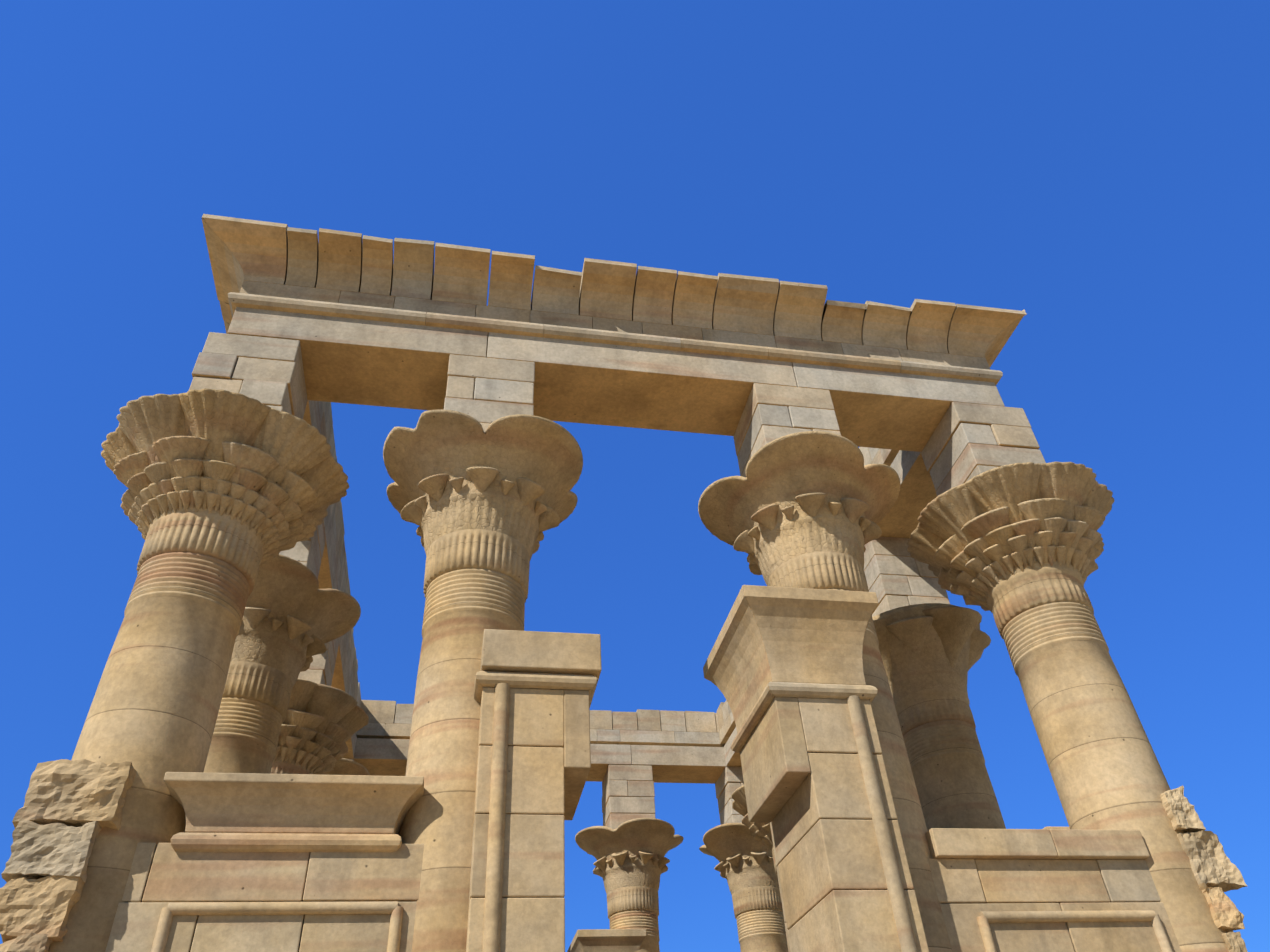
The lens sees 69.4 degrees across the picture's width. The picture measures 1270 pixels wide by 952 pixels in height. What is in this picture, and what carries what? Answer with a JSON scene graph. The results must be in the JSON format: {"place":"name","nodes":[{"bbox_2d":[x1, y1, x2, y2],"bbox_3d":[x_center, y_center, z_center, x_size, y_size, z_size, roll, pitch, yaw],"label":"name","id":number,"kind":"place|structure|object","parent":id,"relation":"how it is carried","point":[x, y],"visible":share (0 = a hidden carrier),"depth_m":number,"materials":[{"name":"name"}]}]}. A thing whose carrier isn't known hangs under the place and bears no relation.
{"place":"outdoors","nodes":[
{"label":"outdoors","id":0,"kind":"place"},
{"bbox_2d":[0,0,1269,951],"label":"sky","id":1,"kind":"structure","parent":0,"point":[1098,171],"materials":[{"name":"blue"}]},
{"label":"ground","id":2,"kind":"structure","parent":0,"visible":0},
{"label":"platform","id":3,"kind":"structure","parent":2,"relation":"on","visible":0},
{"bbox_2d":[0,759,1247,951],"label":"broken corner piers","id":4,"kind":"structure","parent":3,"relation":"on","point":[67,812],"depth_m":10.54,"materials":[{"name":"stone"}]},
{"bbox_2d":[49,511,1233,951],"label":"column shafts","id":5,"kind":"object","parent":3,"relation":"on","point":[179,689],"depth_m":13.41,"materials":[{"name":"beige stone"}]},
{"bbox_2d":[101,388,1114,894],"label":"column capitals","id":6,"kind":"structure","parent":5,"relation":"on","point":[275,480],"depth_m":15.98,"materials":[{"name":"beige stone"}]},
{"bbox_2d":[189,332,1045,828],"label":"abacus piers","id":7,"kind":"structure","parent":6,"relation":"on","point":[965,442],"depth_m":17.80,"materials":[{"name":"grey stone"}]},
{"bbox_2d":[227,307,1004,783],"bbox_3d":[-1.583,4.073,24.982,14.954,0.710,19.704,4,-41,-10],"label":"architrave","id":8,"kind":"object","parent":7,"relation":"on","point":[371,363],"visible":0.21,"depth_m":17.98,"materials":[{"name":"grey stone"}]},
{"bbox_2d":[202,214,1026,746],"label":"cornice","id":9,"kind":"structure","parent":8,"relation":"on","point":[256,264],"depth_m":18.26,"materials":[{"name":"stone"}]},
{"bbox_2d":[105,772,1181,951],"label":"screen walls","id":10,"kind":"structure","parent":3,"relation":"on","point":[252,862],"depth_m":11.14,"materials":[{"name":"stone"}]},
{"bbox_2d":[466,585,928,951],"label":"door jambs","id":11,"kind":"structure","parent":3,"relation":"on","point":[783,670],"depth_m":12.20,"materials":[{"name":"stone"}]}
]}

